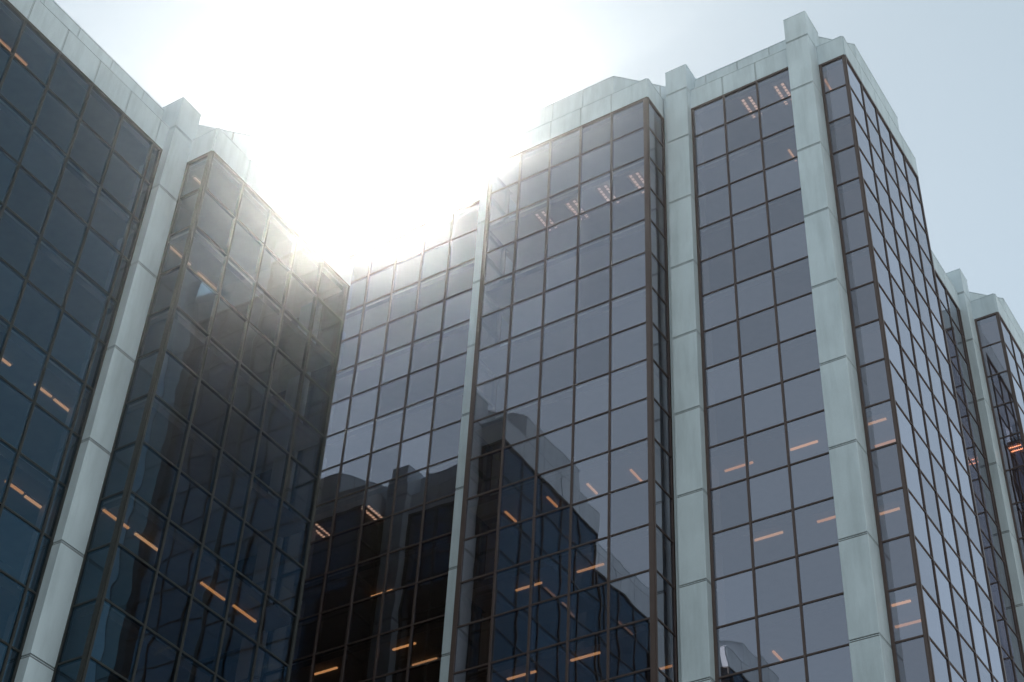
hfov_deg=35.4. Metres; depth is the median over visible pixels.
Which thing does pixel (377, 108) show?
sky
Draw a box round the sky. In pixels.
[54,0,1023,331]
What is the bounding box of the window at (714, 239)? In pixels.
[305,58,1023,681]
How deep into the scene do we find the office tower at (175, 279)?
50.08 m
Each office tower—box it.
[0,0,353,681]
[290,11,1023,681]
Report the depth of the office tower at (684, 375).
58.85 m
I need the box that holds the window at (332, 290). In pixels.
[0,146,346,681]
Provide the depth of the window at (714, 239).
63.38 m
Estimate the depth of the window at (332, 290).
51.01 m

